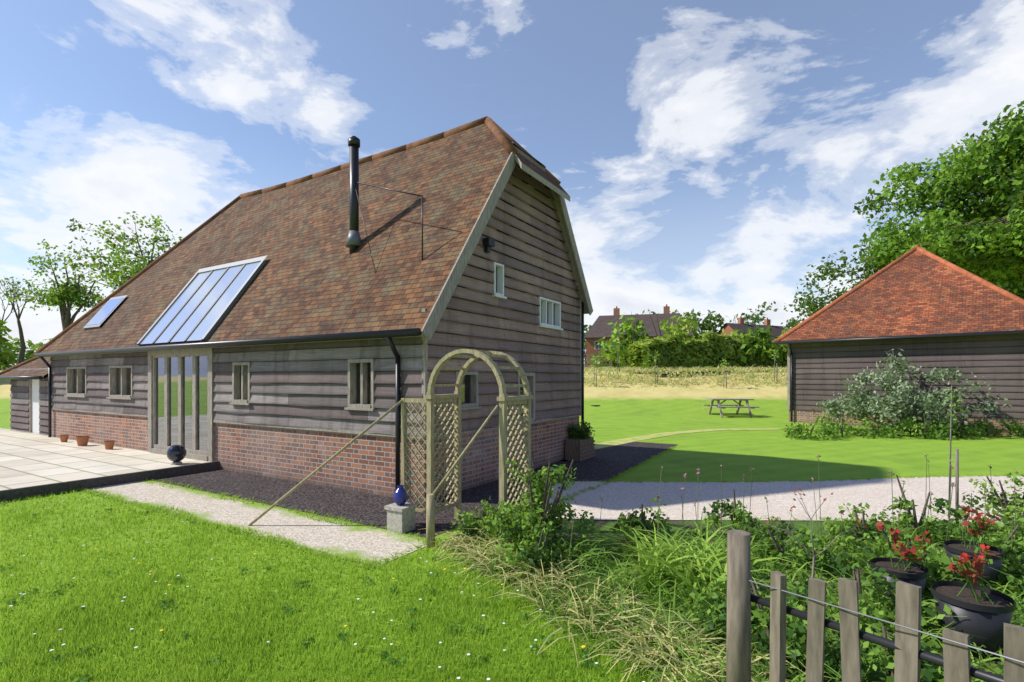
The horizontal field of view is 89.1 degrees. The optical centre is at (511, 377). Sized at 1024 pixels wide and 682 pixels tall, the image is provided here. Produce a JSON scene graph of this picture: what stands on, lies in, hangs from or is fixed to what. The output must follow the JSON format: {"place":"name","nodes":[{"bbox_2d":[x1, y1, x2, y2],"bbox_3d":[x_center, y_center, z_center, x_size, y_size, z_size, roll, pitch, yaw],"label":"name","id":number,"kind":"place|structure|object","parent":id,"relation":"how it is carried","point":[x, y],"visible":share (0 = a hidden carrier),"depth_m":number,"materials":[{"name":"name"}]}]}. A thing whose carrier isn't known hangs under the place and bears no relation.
{"place":"outdoors","nodes":[
{"label":"outdoors","id":0,"kind":"place"},
{"bbox_2d":[80,480,437,568],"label":"gravel path","id":1,"kind":"structure","parent":0,"point":[348,540],"depth_m":6.44,"materials":[{"name":"beige gravel"}]},
{"bbox_2d":[34,142,583,501],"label":"barn","id":2,"kind":"structure","parent":0,"point":[297,411],"depth_m":9.53,"materials":[{"name":"grey wood"}]},
{"bbox_2d":[34,116,592,356],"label":"barn roof","id":3,"kind":"structure","parent":2,"relation":"attached to","point":[387,240],"depth_m":10.35,"materials":[{"name":"brown tile"}]},
{"bbox_2d":[0,371,1023,681],"bbox_3d":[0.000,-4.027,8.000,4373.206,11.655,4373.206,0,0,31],"label":"ground","id":4,"kind":"structure","parent":0,"point":[626,409],"depth_m":10.90,"materials":[{"name":"green plant"}]},
{"bbox_2d":[0,318,15,369],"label":"tree","id":5,"kind":"object","parent":4,"relation":"on","point":[10,358],"visible":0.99,"depth_m":31.00,"materials":[{"name":"green plant"}]},
{"bbox_2d":[0,286,28,351],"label":"bare tree","id":6,"kind":"object","parent":4,"relation":"on","point":[2,304],"visible":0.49,"depth_m":59.23,"materials":[{"name":"brown plant"}]},
{"bbox_2d":[0,277,46,363],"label":"bare tree","id":7,"kind":"object","parent":4,"relation":"on","point":[21,356],"visible":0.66,"depth_m":46.70,"materials":[{"name":"brown plant"}]},
{"bbox_2d":[0,357,50,434],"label":"extension","id":8,"kind":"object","parent":4,"relation":"on","point":[29,396],"visible":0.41,"depth_m":15.72,"materials":[{"name":"grey wood"}]},
{"bbox_2d":[0,335,51,370],"bbox_3d":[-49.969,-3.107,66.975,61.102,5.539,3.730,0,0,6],"label":"tree","id":9,"kind":"object","parent":4,"relation":"on","point":[29,354],"visible":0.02,"depth_m":67.63,"materials":[{"name":"green plant"}]},
{"bbox_2d":[2,236,124,329],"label":"tree","id":10,"kind":"object","parent":4,"relation":"on","point":[71,295],"visible":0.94,"depth_m":44.44,"materials":[{"name":"green plant"}]},
{"bbox_2d":[0,428,219,500],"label":"patio","id":11,"kind":"structure","parent":4,"relation":"on","point":[33,464],"depth_m":9.82,"materials":[{"name":"beige stone"}]},
{"bbox_2d":[59,435,114,449],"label":"flower pots","id":12,"kind":"object","parent":11,"relation":"on","point":[83,441],"visible":1,"depth_m":12.60,"materials":[{"name":"ceramic"}]},
{"bbox_2d":[166,445,186,464],"bbox_3d":[-6.450,1.475,9.997,0.325,0.370,0.330,0,0,31],"label":"gazing ball","id":13,"kind":"object","parent":11,"relation":"on","point":[176,454],"visible":1,"depth_m":9.90,"materials":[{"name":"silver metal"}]},
{"bbox_2d":[64,211,181,292],"bbox_3d":[-29.157,-6.948,42.399,8.308,12.910,13.462,0,0,13],"label":"tree","id":14,"kind":"object","parent":4,"relation":"on","point":[122,276],"visible":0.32,"depth_m":39.61,"materials":[{"name":"green plant"}]},
{"bbox_2d":[149,469,497,537],"bbox_3d":[-3.247,1.792,8.153,6.410,0.001,1.600,0,0,31],"label":"slate bed","id":15,"kind":"object","parent":4,"relation":"on","point":[368,509],"visible":0.71,"depth_m":7.77,"materials":[{"name":"grey gravel"}]},
{"bbox_2d":[384,485,417,533],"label":"plinth and pot","id":16,"kind":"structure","parent":15,"relation":"on","point":[401,514],"depth_m":6.06,"materials":[{"name":"stone"}]},
{"bbox_2d":[0,498,666,681],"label":"lawn weeds","id":17,"kind":"object","parent":4,"relation":"on","point":[244,569],"visible":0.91,"depth_m":3.75,"materials":[{"name":"green plant"}]},
{"bbox_2d":[0,478,669,681],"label":"lawn","id":18,"kind":"structure","parent":4,"relation":"on","point":[51,635],"depth_m":3.85,"materials":[{"name":"green plant"}]},
{"bbox_2d":[247,349,532,548],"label":"garden arch","id":19,"kind":"structure","parent":4,"relation":"on","point":[429,400],"depth_m":6.16,"materials":[{"name":"beige wood"}]},
{"bbox_2d":[589,335,627,370],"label":"shrub","id":20,"kind":"object","parent":4,"relation":"on","point":[614,363],"visible":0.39,"depth_m":45.38,"materials":[{"name":"green plant"}]},
{"bbox_2d":[597,311,649,365],"bbox_3d":[7.985,-2.512,35.526,4.209,4.151,4.443,0,0,31],"label":"tree","id":21,"kind":"object","parent":4,"relation":"on","point":[628,325],"visible":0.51,"depth_m":35.07,"materials":[{"name":"green plant"}]},
{"bbox_2d":[637,309,700,331],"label":"tree","id":22,"kind":"object","parent":4,"relation":"on","point":[685,316],"visible":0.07,"depth_m":104.14,"materials":[{"name":"green plant"}]},
{"bbox_2d":[561,428,782,461],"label":"worn track","id":23,"kind":"structure","parent":4,"relation":"on","point":[617,442],"depth_m":15.73,"materials":[{"name":"beige soil"}]},
{"bbox_2d":[648,309,700,339],"bbox_3d":[11.187,-2.608,36.230,4.275,4.590,4.060,0,0,-23],"label":"tree","id":24,"kind":"object","parent":4,"relation":"on","point":[679,331],"visible":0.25,"depth_m":35.84,"materials":[{"name":"green plant"}]},
{"bbox_2d":[584,341,786,390],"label":"bank grass","id":25,"kind":"structure","parent":4,"relation":"on","point":[724,368],"depth_m":29.82,"materials":[{"name":"plant"}]},
{"bbox_2d":[681,308,724,333],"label":"tree","id":26,"kind":"object","parent":4,"relation":"on","point":[709,324],"visible":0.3,"depth_m":96.50,"materials":[{"name":"green plant"}]},
{"bbox_2d":[625,331,786,371],"bbox_3d":[14.255,-1.747,35.760,13.988,2.792,2.891,0,0,-24],"label":"hedge","id":27,"kind":"object","parent":4,"relation":"on","point":[708,348],"visible":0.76,"depth_m":33.76,"materials":[{"name":"green plant"}]},
{"bbox_2d":[702,398,759,417],"bbox_3d":[9.578,1.316,22.874,1.800,0.773,1.750,0,0,0],"label":"picnic table","id":28,"kind":"object","parent":4,"relation":"on","point":[738,406],"visible":0.98,"depth_m":22.48,"materials":[{"name":"wood"}]},
{"bbox_2d":[443,520,1023,681],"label":"planting bed","id":29,"kind":"object","parent":4,"relation":"on","point":[688,523],"visible":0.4,"depth_m":4.87,"materials":[{"name":"green plant"}]},
{"bbox_2d":[451,503,509,545],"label":"shrub","id":30,"kind":"object","parent":29,"relation":"on","point":[470,529],"visible":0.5,"depth_m":5.66,"materials":[{"name":"green plant"}]},
{"bbox_2d":[496,525,571,585],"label":"bed perennial","id":31,"kind":"object","parent":29,"relation":"on","point":[540,551],"visible":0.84,"depth_m":4.69,"materials":[{"name":"green plant"}]},
{"bbox_2d":[475,454,603,556],"bbox_3d":[0.215,1.312,5.367,1.095,1.015,1.171,0,0,-25],"label":"shrub","id":32,"kind":"object","parent":29,"relation":"on","point":[523,517],"visible":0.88,"depth_m":5.19,"materials":[{"name":"green plant"}]},
{"bbox_2d":[610,498,679,547],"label":"bed perennial","id":33,"kind":"object","parent":29,"relation":"on","point":[621,524],"visible":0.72,"depth_m":5.59,"materials":[{"name":"green plant"}]},
{"bbox_2d":[416,454,1023,681],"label":"bed plants","id":34,"kind":"object","parent":29,"relation":"on","point":[658,566],"visible":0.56,"depth_m":4.16,"materials":[{"name":"green plant"}]},
{"bbox_2d":[681,587,789,650],"bbox_3d":[1.513,1.653,3.527,0.798,0.441,0.538,0,0,31],"label":"bed perennial","id":35,"kind":"object","parent":29,"relation":"on","point":[718,604],"visible":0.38,"depth_m":3.54,"materials":[{"name":"green plant"}]},
{"bbox_2d":[692,489,783,548],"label":"bed perennial","id":36,"kind":"object","parent":29,"relation":"on","point":[734,511],"visible":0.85,"depth_m":5.72,"materials":[{"name":"green plant"}]},
{"bbox_2d":[723,576,833,668],"bbox_3d":[1.701,1.562,3.386,0.550,0.527,0.697,0,0,0],"label":"bed perennial","id":37,"kind":"object","parent":29,"relation":"on","point":[796,635],"visible":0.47,"depth_m":3.21,"materials":[{"name":"green plant"}]},
{"bbox_2d":[751,520,841,577],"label":"bed perennial","id":38,"kind":"object","parent":29,"relation":"on","point":[774,540],"visible":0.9,"depth_m":4.87,"materials":[{"name":"green plant"}]},
{"bbox_2d":[766,488,866,608],"bbox_3d":[2.333,1.336,4.043,0.716,0.933,0.332,0,0,31],"label":"plant","id":39,"kind":"object","parent":29,"relation":"on","point":[813,563],"visible":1,"depth_m":4.03,"materials":[{"name":"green plant"}]},
{"bbox_2d":[821,502,892,552],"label":"bed perennial","id":40,"kind":"object","parent":29,"relation":"on","point":[863,536],"visible":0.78,"depth_m":5.35,"materials":[{"name":"green plant"}]},
{"bbox_2d":[787,552,952,640],"bbox_3d":[2.540,1.562,3.724,0.851,0.563,0.757,0,0,0],"label":"bed perennial","id":41,"kind":"object","parent":29,"relation":"on","point":[877,587],"visible":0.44,"depth_m":3.66,"materials":[{"name":"green plant"}]},
{"bbox_2d":[726,530,1023,681],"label":"paling fence","id":42,"kind":"object","parent":29,"relation":"on","point":[954,661],"visible":1,"depth_m":2.27,"materials":[{"name":"grey wood"}]},
{"bbox_2d":[827,620,943,681],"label":"bed perennial","id":43,"kind":"object","parent":29,"relation":"on","point":[929,671],"visible":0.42,"depth_m":3.01,"materials":[{"name":"green plant"}]},
{"bbox_2d":[851,529,963,581],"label":"bed perennial","id":44,"kind":"object","parent":29,"relation":"on","point":[883,551],"visible":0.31,"depth_m":4.59,"materials":[{"name":"green plant"}]},
{"bbox_2d":[870,544,952,597],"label":"bed perennial","id":45,"kind":"object","parent":29,"relation":"on","point":[933,552],"visible":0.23,"depth_m":4.27,"materials":[{"name":"green plant"}]},
{"bbox_2d":[870,475,968,539],"bbox_3d":[4.584,1.483,5.793,0.806,0.688,0.881,0,0,-29],"label":"bed perennial","id":46,"kind":"object","parent":29,"relation":"on","point":[939,503],"visible":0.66,"depth_m":5.78,"materials":[{"name":"green plant"}]},
{"bbox_2d":[870,506,1015,660],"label":"flower pots","id":47,"kind":"object","parent":29,"relation":"on","point":[986,611],"visible":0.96,"depth_m":3.52,"materials":[{"name":"grey plastic"}]},
{"bbox_2d":[947,386,963,518],"bbox_3d":[5.595,0.950,6.579,0.180,1.700,0.204,0,0,31],"label":"sapling","id":48,"kind":"object","parent":29,"relation":"on","point":[956,470],"visible":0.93,"depth_m":6.57,"materials":[{"name":"brown plant"}]},
{"bbox_2d":[926,500,1023,557],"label":"bed perennial","id":49,"kind":"object","parent":29,"relation":"on","point":[994,539],"visible":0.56,"depth_m":4.94,"materials":[{"name":"green plant"}]},
{"bbox_2d":[971,662,1003,681],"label":"bed perennial","id":50,"kind":"object","parent":29,"relation":"on","point":[998,668],"visible":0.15,"depth_m":2.76,"materials":[{"name":"green plant"}]},
{"bbox_2d":[955,472,1023,523],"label":"bed perennial","id":51,"kind":"object","parent":29,"relation":"on","point":[997,502],"visible":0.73,"depth_m":6.23,"materials":[{"name":"green plant"}]},
{"bbox_2d":[987,517,1023,552],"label":"bed perennial","id":52,"kind":"object","parent":29,"relation":"on","point":[1007,528],"visible":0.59,"depth_m":5.41,"materials":[{"name":"green plant"}]},
{"bbox_2d":[993,550,1023,596],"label":"bed perennial","id":53,"kind":"object","parent":29,"relation":"on","point":[1019,570],"visible":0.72,"depth_m":4.33,"materials":[{"name":"green plant"}]},
{"bbox_2d":[717,301,788,330],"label":"tree","id":54,"kind":"object","parent":4,"relation":"on","point":[752,317],"visible":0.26,"depth_m":111.44,"materials":[{"name":"green plant"}]},
{"bbox_2d":[722,318,785,370],"bbox_3d":[16.523,-2.315,36.143,3.930,3.754,4.371,0,0,-32],"label":"tree","id":55,"kind":"object","parent":4,"relation":"on","point":[750,350],"visible":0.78,"depth_m":35.15,"materials":[{"name":"green plant"}]},
{"bbox_2d":[774,326,789,354],"bbox_3d":[20.230,-2.520,37.022,3.629,4.143,3.970,0,0,10],"label":"tree","id":56,"kind":"object","parent":4,"relation":"on","point":[783,331],"visible":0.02,"depth_m":36.65,"materials":[{"name":"green plant"}]},
{"bbox_2d":[545,475,1023,523],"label":"gravel drive","id":57,"kind":"structure","parent":4,"relation":"on","point":[618,498],"depth_m":7.82,"materials":[{"name":"grey gravel"}]},
{"bbox_2d":[781,316,804,329],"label":"tree","id":58,"kind":"object","parent":4,"relation":"on","point":[793,323],"visible":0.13,"depth_m":134.71,"materials":[{"name":"green plant"}]},
{"bbox_2d":[783,418,839,440],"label":"plant","id":59,"kind":"object","parent":4,"relation":"on","point":[797,431],"visible":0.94,"depth_m":15.15,"materials":[{"name":"green plant"}]},
{"bbox_2d":[784,238,887,321],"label":"tree","id":60,"kind":"object","parent":4,"relation":"on","point":[813,306],"visible":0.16,"depth_m":44.58,"materials":[{"name":"green plant"}]},
{"bbox_2d":[811,413,878,438],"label":"plant","id":61,"kind":"object","parent":4,"relation":"on","point":[837,427],"visible":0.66,"depth_m":15.64,"materials":[{"name":"green plant"}]},
{"bbox_2d":[836,417,907,438],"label":"plant","id":62,"kind":"object","parent":4,"relation":"on","point":[886,429],"visible":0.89,"depth_m":15.78,"materials":[{"name":"green plant"}]},
{"bbox_2d":[774,245,1023,435],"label":"outbuilding","id":63,"kind":"structure","parent":4,"relation":"on","point":[920,305],"depth_m":18.14,"materials":[{"name":"wood"}]},
{"bbox_2d":[812,348,1012,435],"bbox_3d":[12.730,0.435,16.890,4.919,2.873,3.941,0,0,-1],"label":"silver shrub","id":64,"kind":"object","parent":4,"relation":"on","point":[899,403],"visible":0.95,"depth_m":16.26,"materials":[{"name":"green plant"}]},
{"bbox_2d":[896,414,959,439],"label":"plant","id":65,"kind":"object","parent":4,"relation":"on","point":[925,427],"visible":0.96,"depth_m":15.27,"materials":[{"name":"green plant"}]},
{"bbox_2d":[853,100,1023,290],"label":"tree","id":66,"kind":"object","parent":4,"relation":"on","point":[980,238],"visible":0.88,"depth_m":36.28,"materials":[{"name":"green plant"}]},
{"bbox_2d":[923,421,982,438],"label":"plant","id":67,"kind":"object","parent":4,"relation":"on","point":[961,430],"visible":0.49,"depth_m":15.45,"materials":[{"name":"green plant"}]},
{"bbox_2d":[952,413,1023,437],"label":"plant","id":68,"kind":"object","parent":4,"relation":"on","point":[985,425],"visible":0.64,"depth_m":15.76,"materials":[{"name":"green plant"}]},
{"bbox_2d":[985,279,1023,298],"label":"tree","id":69,"kind":"object","parent":4,"relation":"on","point":[1019,293],"visible":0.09,"depth_m":49.43,"materials":[{"name":"green plant"}]},
{"bbox_2d":[1008,424,1023,434],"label":"plant","id":70,"kind":"object","parent":4,"relation":"on","point":[1021,430],"visible":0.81,"depth_m":15.53,"materials":[{"name":"green plant"}]},
{"bbox_2d":[0,0,1023,366],"label":"sky","id":71,"kind":"structure","parent":0,"point":[706,154],"materials":[{"name":"blue"}]},
{"bbox_2d":[440,442,677,505],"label":"gravel ground","id":72,"kind":"structure","parent":0,"point":[606,463],"depth_m":10.47,"materials":[{"name":"grey gravel"}]},
{"bbox_2d":[565,437,594,460],"bbox_3d":[1.512,1.567,11.543,0.370,0.465,0.810,0,0,31],"label":"planter","id":73,"kind":"object","parent":72,"relation":"on","point":[579,449],"visible":0.97,"depth_m":11.28,"materials":[{"name":"wood"}]},
{"bbox_2d":[568,420,594,438],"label":"planter shrub","id":74,"kind":"object","parent":73,"relation":"on","point":[582,430],"visible":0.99,"depth_m":11.46,"materials":[{"name":"green plant"}]},
{"bbox_2d":[584,324,587,370],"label":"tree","id":75,"kind":"object","parent":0,"point":[586,326],"visible":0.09,"depth_m":139.94,"materials":[{"name":"green plant"}]},
{"bbox_2d":[584,354,611,367],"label":"field gate","id":76,"kind":"structure","parent":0,"point":[610,361],"depth_m":38.16,"materials":[{"name":"grey wood"}]},
{"bbox_2d":[584,304,692,370],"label":"house","id":77,"kind":"structure","parent":0,"point":[601,327],"depth_m":78.17,"materials":[{"name":"brick"}]},
{"bbox_2d":[717,316,786,343],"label":"house","id":78,"kind":"structure","parent":0,"point":[729,328],"depth_m":90.73,"materials":[{"name":"brick"}]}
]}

